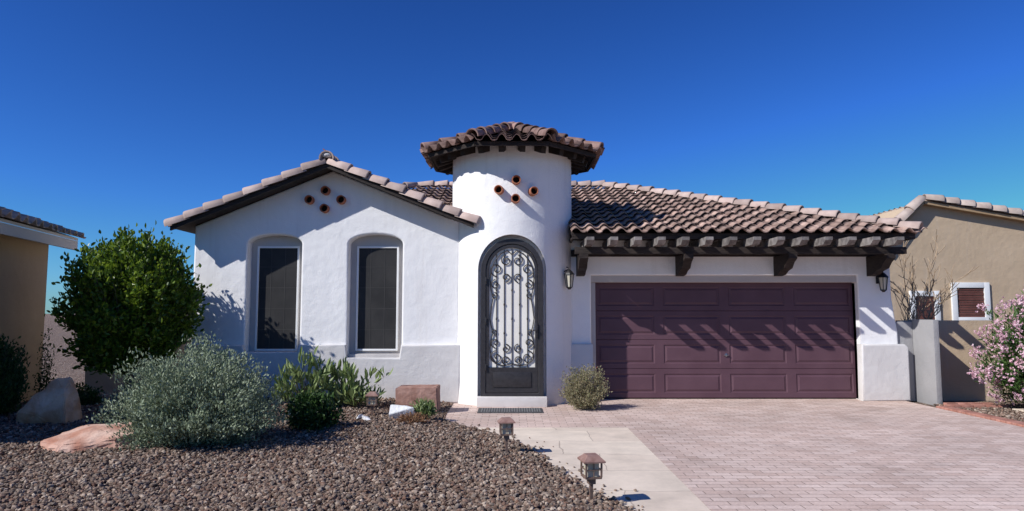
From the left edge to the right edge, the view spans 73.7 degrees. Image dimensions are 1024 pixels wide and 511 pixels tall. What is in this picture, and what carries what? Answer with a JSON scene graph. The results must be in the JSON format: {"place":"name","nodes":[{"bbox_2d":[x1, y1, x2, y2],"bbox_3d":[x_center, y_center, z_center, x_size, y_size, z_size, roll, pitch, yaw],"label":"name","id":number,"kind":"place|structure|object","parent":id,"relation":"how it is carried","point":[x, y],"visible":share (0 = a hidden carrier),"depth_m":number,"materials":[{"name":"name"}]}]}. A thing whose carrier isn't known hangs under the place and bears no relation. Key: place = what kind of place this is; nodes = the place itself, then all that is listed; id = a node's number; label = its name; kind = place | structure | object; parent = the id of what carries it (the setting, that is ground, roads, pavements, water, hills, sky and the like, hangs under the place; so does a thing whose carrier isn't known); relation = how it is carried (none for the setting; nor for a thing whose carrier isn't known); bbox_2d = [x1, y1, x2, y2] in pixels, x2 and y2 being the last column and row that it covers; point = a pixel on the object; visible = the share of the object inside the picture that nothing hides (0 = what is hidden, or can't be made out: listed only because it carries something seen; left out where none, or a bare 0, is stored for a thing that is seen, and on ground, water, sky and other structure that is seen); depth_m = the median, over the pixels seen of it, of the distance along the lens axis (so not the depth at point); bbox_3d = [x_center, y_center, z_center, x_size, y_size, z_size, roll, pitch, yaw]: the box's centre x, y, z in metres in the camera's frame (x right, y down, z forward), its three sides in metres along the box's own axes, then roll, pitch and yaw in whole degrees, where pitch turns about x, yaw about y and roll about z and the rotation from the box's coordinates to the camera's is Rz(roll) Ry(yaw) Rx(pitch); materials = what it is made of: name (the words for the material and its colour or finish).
{"place":"outdoors","nodes":[
{"label":"outdoors","id":0,"kind":"place"},
{"bbox_2d":[191,171,458,356],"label":"wing wall","id":1,"kind":"structure","parent":0,"point":[429,239],"depth_m":12.45,"materials":[{"name":"white paint"}]},
{"bbox_2d":[170,164,326,230],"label":"wing fascia","id":2,"kind":"structure","parent":1,"relation":"attached to","point":[248,197],"depth_m":12.10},
{"bbox_2d":[184,345,459,402],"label":"wing plinth","id":3,"kind":"structure","parent":1,"relation":"attached to","point":[424,364],"depth_m":12.19,"materials":[{"name":"white paint"}]},
{"bbox_2d":[326,164,473,227],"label":"wing fascia","id":4,"kind":"structure","parent":1,"relation":"attached to","point":[399,195],"depth_m":12.10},
{"bbox_2d":[319,150,339,160],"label":"wing ridge","id":5,"kind":"structure","parent":0,"point":[325,151],"depth_m":12.13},
{"bbox_2d":[397,410,429,423],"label":"dry grass","id":6,"kind":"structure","parent":0,"point":[410,417],"depth_m":9.46,"materials":[{"name":"orange plant"}]},
{"bbox_2d":[399,180,604,187],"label":"garage ridge caps","id":7,"kind":"object","parent":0,"point":[445,183],"visible":0.24,"depth_m":16.94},
{"bbox_2d":[420,122,603,148],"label":"tower hip caps","id":8,"kind":"object","parent":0,"point":[495,128],"visible":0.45,"depth_m":12.46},
{"bbox_2d":[0,0,1023,313],"label":"sky","id":9,"kind":"structure","parent":0,"point":[115,114],"materials":[{"name":"blue"}]},
{"bbox_2d":[41,314,1023,420],"bbox_3d":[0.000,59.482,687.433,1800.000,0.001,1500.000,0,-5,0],"label":"ground","id":10,"kind":"structure","parent":0,"point":[63,366],"depth_m":23.99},
{"bbox_2d":[0,234,48,403],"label":"walls","id":11,"kind":"structure","parent":10,"relation":"on","point":[23,272],"depth_m":11.62,"materials":[{"name":"beige paint"}]},
{"bbox_2d":[0,216,77,240],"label":"roof deck","id":12,"kind":"structure","parent":11,"relation":"on","point":[22,224],"depth_m":11.21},
{"bbox_2d":[0,206,85,238],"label":"roof tiles","id":13,"kind":"object","parent":12,"relation":"on","point":[18,216],"visible":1,"depth_m":11.26,"materials":[{"name":"brown tile"}]},
{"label":"soffit","id":14,"kind":"object","parent":11,"relation":"attached to","visible":0},
{"bbox_2d":[0,222,77,249],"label":"fascia","id":15,"kind":"structure","parent":14,"relation":"attached to","point":[6,229],"depth_m":11.16,"materials":[{"name":"white paint"}]},
{"bbox_2d":[84,342,190,393],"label":"wall","id":16,"kind":"structure","parent":10,"relation":"on","point":[107,383],"depth_m":13.74,"materials":[{"name":"beige paint"}]},
{"bbox_2d":[0,394,643,510],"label":"gravel bed","id":17,"kind":"object","parent":10,"relation":"on","point":[248,472],"visible":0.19,"depth_m":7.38,"materials":[{"name":"brown gravel"}]},
{"bbox_2d":[0,333,32,415],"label":"evergreen shrub","id":18,"kind":"object","parent":17,"relation":"on","point":[12,379],"visible":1,"depth_m":10.10,"materials":[{"name":"green plant"}]},
{"bbox_2d":[32,328,57,392],"bbox_3d":[-7.857,1.875,11.484,0.369,1.388,0.313,-2,-5,25],"label":"climbing vine","id":19,"kind":"object","parent":17,"relation":"on","point":[43,386],"visible":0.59,"depth_m":11.46,"materials":[{"name":"green plant"}]},
{"bbox_2d":[16,377,82,423],"bbox_3d":[-6.496,2.091,9.596,0.740,0.752,0.612,0,-5,0],"label":"boulder","id":20,"kind":"object","parent":17,"relation":"on","point":[56,400],"visible":0.72,"depth_m":9.41,"materials":[{"name":"grey stone"}]},
{"bbox_2d":[76,381,105,404],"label":"plant","id":21,"kind":"object","parent":17,"relation":"on","point":[91,397],"visible":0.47,"depth_m":11.42,"materials":[{"name":"green plant"}]},
{"bbox_2d":[40,422,144,452],"bbox_3d":[-4.806,2.127,7.947,1.198,0.258,0.830,1,-5,-11],"label":"flat stone","id":22,"kind":"object","parent":17,"relation":"on","point":[85,437],"visible":0.45,"depth_m":7.72,"materials":[{"name":"beige stone"}]},
{"bbox_2d":[44,220,211,395],"bbox_3d":[-6.130,0.996,11.127,2.401,3.086,2.354,0,-5,0],"label":"citrus tree","id":23,"kind":"object","parent":17,"relation":"on","point":[143,296],"visible":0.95,"depth_m":10.65,"materials":[{"name":"green plant"}]},
{"bbox_2d":[91,381,178,423],"bbox_3d":[-4.929,1.982,9.181,1.182,0.691,1.079,0,-5,0],"label":"sage bush","id":24,"kind":"object","parent":17,"relation":"on","point":[116,399],"visible":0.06,"depth_m":8.94,"materials":[{"name":"green plant"}]},
{"bbox_2d":[86,323,292,452],"bbox_3d":[-3.671,1.506,7.964,2.287,1.439,1.819,0,-5,0],"label":"sage bush","id":25,"kind":"object","parent":17,"relation":"on","point":[157,406],"visible":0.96,"depth_m":7.62,"materials":[{"name":"green plant"}]},
{"bbox_2d":[270,345,335,403],"bbox_3d":[-3.361,1.985,10.994,1.054,1.074,0.949,0,-5,0],"label":"slipper plant","id":26,"kind":"object","parent":17,"relation":"on","point":[315,378],"visible":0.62,"depth_m":10.89,"materials":[{"name":"green plant"}]},
{"bbox_2d":[279,388,348,432],"bbox_3d":[-2.622,2.029,9.007,0.876,0.582,0.813,0,-5,0],"label":"lantana plant","id":27,"kind":"object","parent":17,"relation":"on","point":[313,410],"visible":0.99,"depth_m":8.87,"materials":[{"name":"green plant"}]},
{"bbox_2d":[315,357,392,407],"bbox_3d":[-2.546,2.059,11.068,1.245,0.883,0.951,0,-5,0],"label":"slipper plant","id":28,"kind":"object","parent":17,"relation":"on","point":[354,393],"visible":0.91,"depth_m":10.89,"materials":[{"name":"green plant"}]},
{"bbox_2d":[362,415,369,420],"bbox_3d":[-2.066,2.313,9.675,0.109,0.088,0.131,3,-5,-28],"label":"white stone","id":29,"kind":"object","parent":17,"relation":"on","point":[365,418],"visible":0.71,"depth_m":9.67,"materials":[{"name":"white stone"}]},
{"bbox_2d":[365,391,379,415],"bbox_3d":[-2.078,2.224,10.146,0.188,0.390,0.188,1,-4,-2],"label":"path light","id":30,"kind":"object","parent":17,"relation":"on","point":[372,399],"visible":0.98,"depth_m":10.10,"materials":[{"name":"brown metal"}]},
{"bbox_2d":[389,404,414,418],"bbox_3d":[-1.591,2.283,9.931,0.389,0.245,0.245,0,-5,0],"label":"white stone","id":31,"kind":"object","parent":17,"relation":"on","point":[395,411],"visible":0.67,"depth_m":9.83,"materials":[{"name":"white stone"}]},
{"bbox_2d":[395,384,440,411],"bbox_3d":[-1.522,2.319,11.091,0.688,0.406,0.455,0,-5,0],"label":"stone block","id":32,"kind":"object","parent":17,"relation":"on","point":[406,395],"depth_m":10.88,"materials":[{"name":"red stone"}]},
{"bbox_2d":[409,396,438,419],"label":"shrub","id":33,"kind":"object","parent":17,"relation":"on","point":[428,409],"visible":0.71,"depth_m":9.98,"materials":[{"name":"green plant"}]},
{"bbox_2d":[497,417,514,451],"bbox_3d":[-0.063,2.049,7.709,0.188,0.430,0.188,0,-6,-6],"label":"path light","id":34,"kind":"object","parent":17,"relation":"on","point":[506,430],"visible":0.98,"depth_m":7.67,"materials":[{"name":"brown metal"}]},
{"bbox_2d":[577,453,605,499],"bbox_3d":[0.663,1.880,5.709,0.188,0.430,0.188,2,-4,-12],"label":"path light","id":35,"kind":"object","parent":17,"relation":"on","point":[590,467],"visible":0.98,"depth_m":5.67,"materials":[{"name":"brown metal"}]},
{"bbox_2d":[452,146,571,405],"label":"tower wall","id":36,"kind":"structure","parent":10,"relation":"on","point":[539,223],"depth_m":12.11,"materials":[{"name":"white paint"}]},
{"bbox_2d":[420,132,508,167],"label":"tower tiles","id":37,"kind":"object","parent":36,"relation":"attached to","point":[425,156],"visible":0.11,"depth_m":12.95,"materials":[{"name":"ceramic"}]},
{"bbox_2d":[420,131,509,152],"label":"tower tiles","id":38,"kind":"object","parent":36,"relation":"attached to","point":[450,143],"visible":0.62,"depth_m":12.06,"materials":[{"name":"ceramic"}]},
{"bbox_2d":[471,126,551,140],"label":"tower tiles","id":39,"kind":"object","parent":36,"relation":"attached to","point":[509,137],"visible":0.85,"depth_m":11.87,"materials":[{"name":"ceramic"}]},
{"bbox_2d":[436,146,587,174],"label":"tower rafters","id":40,"kind":"object","parent":36,"relation":"attached to","point":[445,163],"visible":0.51,"depth_m":12.36,"materials":[{"name":"brown wood"}]},
{"bbox_2d":[428,132,595,169],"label":"tower roof deck","id":41,"kind":"structure","parent":36,"relation":"attached to","point":[501,139],"depth_m":11.93,"materials":[{"name":"brown wood"}]},
{"bbox_2d":[428,144,595,174],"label":"tower fascia","id":42,"kind":"structure","parent":36,"relation":"attached to","point":[472,145],"depth_m":12.04,"materials":[{"name":"brown wood"}]},
{"bbox_2d":[480,239,543,395],"bbox_3d":[0.000,1.071,11.947,1.090,2.730,0.100,0,-5,0],"label":"gate frame","id":43,"kind":"object","parent":36,"relation":"attached to","point":[496,246],"visible":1,"depth_m":11.89,"materials":[{"name":"black metal"}]},
{"bbox_2d":[486,245,537,392],"bbox_3d":[0.000,1.091,11.921,0.904,2.575,0.028,0,-5,0],"label":"gate leaf","id":44,"kind":"object","parent":43,"relation":"attached to","point":[490,388],"visible":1,"depth_m":11.84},
{"bbox_2d":[485,277,537,370],"bbox_3d":[-0.013,1.189,11.863,0.915,1.620,0.072,0,-5,0],"label":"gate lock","id":45,"kind":"object","parent":44,"relation":"attached to","point":[536,330],"visible":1,"depth_m":11.85,"materials":[{"name":"black metal"}]},
{"bbox_2d":[489,250,534,365],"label":"gate scrolls","id":46,"kind":"object","parent":44,"relation":"attached to","point":[492,359],"visible":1,"depth_m":11.93,"materials":[{"name":"black metal"}]},
{"bbox_2d":[493,372,530,386],"bbox_3d":[0.000,2.148,11.810,0.660,0.260,0.016,0,-5,0],"label":"gate kick panel","id":47,"kind":"object","parent":44,"relation":"attached to","point":[511,379],"visible":1,"depth_m":11.80,"materials":[{"name":"black metal"}]},
{"bbox_2d":[496,250,527,366],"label":"gate bars","id":48,"kind":"object","parent":44,"relation":"attached to","point":[504,309],"visible":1,"depth_m":11.94,"materials":[{"name":"black metal"}]},
{"bbox_2d":[496,288,527,334],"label":"gate knots","id":49,"kind":"object","parent":48,"relation":"attached to","point":[512,317],"visible":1,"depth_m":11.94,"materials":[{"name":"black metal"}]},
{"bbox_2d":[486,244,537,366],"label":"glass pane","id":50,"kind":"structure","parent":43,"relation":"attached to","point":[511,310],"depth_m":11.96,"materials":[{"name":"white glass"}]},
{"bbox_2d":[494,175,538,203],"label":"tower vent pipes","id":51,"kind":"object","parent":36,"relation":"attached to","point":[514,183],"visible":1,"depth_m":11.92,"materials":[{"name":"ceramic"}]},
{"bbox_2d":[514,131,602,153],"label":"tower tiles","id":52,"kind":"object","parent":36,"relation":"attached to","point":[563,140],"visible":0.69,"depth_m":12.08,"materials":[{"name":"ceramic"}]},
{"bbox_2d":[516,132,604,168],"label":"tower tiles","id":53,"kind":"object","parent":36,"relation":"attached to","point":[598,154],"visible":0.16,"depth_m":12.86,"materials":[{"name":"ceramic"}]},
{"bbox_2d":[564,267,574,289],"bbox_3d":[1.007,0.406,12.311,0.261,0.415,0.197,-5,-7,44],"label":"wall lantern","id":54,"kind":"object","parent":36,"relation":"attached to","point":[569,274],"depth_m":12.24,"materials":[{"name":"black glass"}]},
{"bbox_2d":[895,319,942,405],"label":"yard wall","id":55,"kind":"structure","parent":10,"relation":"on","point":[919,338],"depth_m":12.34,"materials":[{"name":"grey paint"}]},
{"bbox_2d":[890,229,978,319],"bbox_3d":[8.184,1.134,14.214,1.596,3.328,2.267,2,-5,-25],"label":"bare shrub","id":56,"kind":"object","parent":10,"relation":"on","point":[918,301],"visible":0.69,"depth_m":13.91,"materials":[{"name":"brown plant"}]},
{"bbox_2d":[896,320,1022,400],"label":"yard wall","id":57,"kind":"structure","parent":10,"relation":"on","point":[958,339],"depth_m":12.78,"materials":[{"name":"beige paint"}]},
{"bbox_2d":[943,402,1010,408],"bbox_3d":[7.940,2.581,11.725,1.040,0.078,0.300,0,-5,0],"label":"brick border","id":58,"kind":"object","parent":10,"relation":"on","point":[971,404],"visible":0.69,"depth_m":11.64,"materials":[{"name":"red brick"}]},
{"bbox_2d":[933,403,1023,421],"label":"gravel stones","id":59,"kind":"object","parent":10,"relation":"on","point":[1003,411],"visible":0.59,"depth_m":11.14,"materials":[{"name":"beige gravel"}]},
{"bbox_2d":[936,406,1023,426],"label":"brick edging","id":60,"kind":"object","parent":10,"relation":"on","point":[990,417],"visible":0.76,"depth_m":10.49,"materials":[{"name":"brick"}]},
{"bbox_2d":[967,289,1023,405],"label":"oleander bush","id":61,"kind":"object","parent":10,"relation":"on","point":[1007,371],"visible":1,"depth_m":11.26,"materials":[{"name":"pink plant"}]},
{"bbox_3d":[-4.751,-0.723,16.573,2.858,1.195,8.654,0,-5,0],"label":"wing","id":62,"kind":"object","parent":10,"relation":"on","visible":0},
{"bbox_2d":[177,168,332,233],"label":"wing deck","id":63,"kind":"structure","parent":62,"relation":"attached to","point":[190,227],"depth_m":12.43,"materials":[{"name":"brown wood"}]},
{"bbox_2d":[163,158,480,225],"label":"rake tiles","id":64,"kind":"object","parent":62,"relation":"attached to","point":[359,172],"visible":0.94,"depth_m":12.07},
{"bbox_2d":[304,186,345,212],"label":"wing vent pipes","id":65,"kind":"object","parent":62,"relation":"attached to","point":[322,205],"visible":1,"depth_m":12.43,"materials":[{"name":"ceramic"}]},
{"bbox_2d":[249,235,402,353],"bbox_3d":[-3.410,0.815,12.671,3.240,2.700,0.130,0,-5,0],"label":"recess back","id":66,"kind":"object","parent":62,"relation":"attached to","point":[377,240],"visible":0.07,"depth_m":12.64,"materials":[{"name":"paint"}]},
{"bbox_2d":[254,246,398,350],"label":"window frames","id":67,"kind":"structure","parent":62,"relation":"attached to","point":[297,301],"depth_m":12.55,"materials":[{"name":"white metal"}]},
{"bbox_2d":[257,248,395,348],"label":"window muntins","id":68,"kind":"object","parent":67,"relation":"attached to","point":[283,329],"depth_m":12.55,"materials":[{"name":"black metal"}]},
{"bbox_2d":[257,248,396,348],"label":"window screens","id":69,"kind":"object","parent":67,"relation":"attached to","point":[377,265],"depth_m":12.57,"materials":[{"name":"black fabric"}]},
{"bbox_2d":[322,152,331,157],"bbox_3d":[-3.300,-1.792,12.213,0.205,0.108,0.180,0,-5,0],"label":"ridge mortar","id":70,"kind":"object","parent":62,"relation":"attached to","point":[326,155],"visible":0.95,"depth_m":12.15,"materials":[{"name":"paint"}]},
{"bbox_2d":[334,171,449,218],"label":"wing deck","id":71,"kind":"structure","parent":62,"relation":"attached to","point":[391,194],"depth_m":12.59,"materials":[{"name":"brown wood"}]},
{"bbox_2d":[329,164,471,222],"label":"wing deck","id":72,"kind":"structure","parent":62,"relation":"attached to","point":[395,191],"depth_m":12.16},
{"bbox_2d":[422,188,452,204],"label":"roof deck","id":73,"kind":"structure","parent":62,"relation":"on","point":[440,193],"depth_m":16.26,"materials":[{"name":"brown wood"}]},
{"bbox_2d":[408,184,452,205],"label":"tiles","id":74,"kind":"object","parent":73,"relation":"on","point":[449,195],"visible":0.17,"depth_m":16.06,"materials":[{"name":"ceramic"}]},
{"bbox_2d":[477,428,710,510],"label":"walkway","id":75,"kind":"structure","parent":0,"point":[630,458],"depth_m":7.21,"materials":[{"name":"concrete"}]},
{"bbox_2d":[604,398,855,398],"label":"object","id":76,"kind":"structure","parent":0,"point":[729,398],"depth_m":12.77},
{"bbox_2d":[445,399,1023,510],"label":"driveway","id":77,"kind":"structure","parent":0,"point":[785,455],"depth_m":8.03,"materials":[{"name":"brick"}]},
{"bbox_2d":[477,408,542,412],"bbox_3d":[-0.030,2.536,11.187,1.060,0.020,0.520,0,-5,0],"label":"doormat","id":78,"kind":"object","parent":77,"relation":"on","point":[510,410],"visible":1,"depth_m":11.11,"materials":[{"name":"rubber"}]},
{"bbox_2d":[477,396,546,406],"bbox_3d":[0.000,2.510,11.731,1.200,0.165,0.200,0,-5,0],"label":"door step","id":79,"kind":"object","parent":77,"relation":"on","point":[511,401],"depth_m":11.63,"materials":[{"name":"concrete"}]},
{"bbox_2d":[558,363,612,409],"bbox_3d":[1.209,2.188,11.424,0.895,0.793,0.875,0,-5,0],"label":"dry bush","id":80,"kind":"object","parent":77,"relation":"on","point":[581,394],"visible":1,"depth_m":11.28,"materials":[{"name":"beige plant"}]},
{"bbox_2d":[571,241,897,398],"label":"garage wall","id":81,"kind":"structure","parent":0,"point":[875,320],"depth_m":12.72,"materials":[{"name":"white paint"}]},
{"bbox_2d":[571,344,592,383],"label":"garage plinth","id":82,"kind":"structure","parent":81,"relation":"attached to","point":[581,354],"depth_m":12.50,"materials":[{"name":"white paint"}]},
{"bbox_2d":[591,275,857,395],"bbox_3d":[3.990,1.513,12.793,5.080,2.330,0.250,0,-5,0],"label":"garage door trim","id":83,"kind":"structure","parent":81,"relation":"attached to","point":[722,279],"depth_m":12.76,"materials":[{"name":"white paint"}]},
{"bbox_2d":[595,283,855,397],"bbox_3d":[4.000,1.582,12.838,4.940,2.160,0.013,0,-5,0],"label":"garage door","id":84,"kind":"structure","parent":81,"relation":"in","point":[680,340],"depth_m":12.83,"materials":[{"name":"purple metal"}]},
{"bbox_2d":[876,272,887,291],"bbox_3d":[6.820,0.469,12.577,0.197,0.415,0.261,0,-5,0],"label":"wall lantern","id":85,"kind":"object","parent":81,"relation":"attached to","point":[882,280],"depth_m":12.50,"materials":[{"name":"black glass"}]},
{"bbox_2d":[857,344,910,400],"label":"garage plinth","id":86,"kind":"structure","parent":81,"relation":"attached to","point":[883,373],"depth_m":12.47,"materials":[{"name":"white paint"}]},
{"bbox_2d":[569,188,914,236],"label":"garage roof deck","id":87,"kind":"structure","parent":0,"point":[637,232],"depth_m":12.05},
{"bbox_2d":[574,239,881,240],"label":"garage soffit","id":88,"kind":"structure","parent":87,"relation":"attached to","point":[673,239],"depth_m":12.59,"materials":[{"name":"brown wood"}]},
{"bbox_2d":[569,237,914,242],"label":"garage fascia","id":89,"kind":"structure","parent":87,"relation":"attached to","point":[571,240],"depth_m":12.05,"materials":[{"name":"brown wood"}]},
{"bbox_2d":[568,184,927,232],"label":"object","id":90,"kind":"object","parent":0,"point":[736,218],"visible":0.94,"depth_m":13.06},
{"bbox_2d":[571,250,880,256],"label":"ledger beam","id":91,"kind":"structure","parent":90,"relation":"attached to","point":[573,254],"depth_m":12.69,"materials":[{"name":"brown wood"}]},
{"bbox_2d":[580,237,903,246],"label":"rafter tails","id":92,"kind":"object","parent":91,"relation":"on","point":[771,242],"visible":0.84,"depth_m":11.89,"materials":[{"name":"wood"}]},
{"bbox_2d":[576,254,895,275],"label":"corbels","id":93,"kind":"object","parent":90,"relation":"attached to","point":[783,265],"visible":1,"depth_m":12.31,"materials":[{"name":"brown wood"}]},
{"bbox_2d":[575,247,906,253],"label":"eave beam","id":94,"kind":"structure","parent":90,"relation":"attached to","point":[740,250],"depth_m":12.10,"materials":[{"name":"brown wood"}]},
{"bbox_2d":[602,182,922,228],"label":"garage hip caps","id":95,"kind":"object","parent":90,"relation":"on","point":[894,222],"visible":0.94,"depth_m":13.76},
{"bbox_2d":[606,186,921,234],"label":"side tiles","id":96,"kind":"object","parent":90,"relation":"attached to","point":[889,225],"visible":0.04,"depth_m":13.43,"materials":[{"name":"ceramic"}]},
{"bbox_2d":[878,205,1023,320],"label":"walls","id":97,"kind":"structure","parent":0,"point":[992,248],"depth_m":18.06,"materials":[{"name":"beige paint"}]},
{"bbox_2d":[909,291,940,319],"bbox_3d":[10.840,1.393,17.921,0.780,0.930,0.070,0,-5,0],"label":"window trim","id":98,"kind":"structure","parent":97,"relation":"attached to","point":[938,316],"depth_m":17.90,"materials":[{"name":"white paint"}]},
{"bbox_2d":[916,297,934,319],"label":"window slats","id":99,"kind":"structure","parent":98,"relation":"in","point":[925,313],"depth_m":17.91,"materials":[{"name":"brown wood"}]},
{"bbox_2d":[873,202,1021,216],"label":"roof tiles","id":100,"kind":"object","parent":97,"relation":"attached to","point":[905,205],"depth_m":19.63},
{"bbox_2d":[894,194,1023,220],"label":"rake tiles","id":101,"kind":"object","parent":97,"relation":"attached to","point":[910,208],"visible":0.75,"depth_m":17.93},
{"bbox_2d":[905,201,1023,221],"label":"rake board","id":102,"kind":"object","parent":97,"relation":"attached to","point":[973,211],"visible":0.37,"depth_m":17.97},
{"bbox_2d":[950,282,991,319],"bbox_3d":[12.050,1.233,17.935,1.000,1.050,0.070,0,-5,0],"label":"window trim","id":103,"kind":"structure","parent":97,"relation":"attached to","point":[954,298],"depth_m":17.91,"materials":[{"name":"white paint"}]},
{"bbox_2d":[957,288,984,316],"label":"window slats","id":104,"kind":"structure","parent":103,"relation":"in","point":[970,298],"depth_m":17.93,"materials":[{"name":"brown wood"}]}
]}

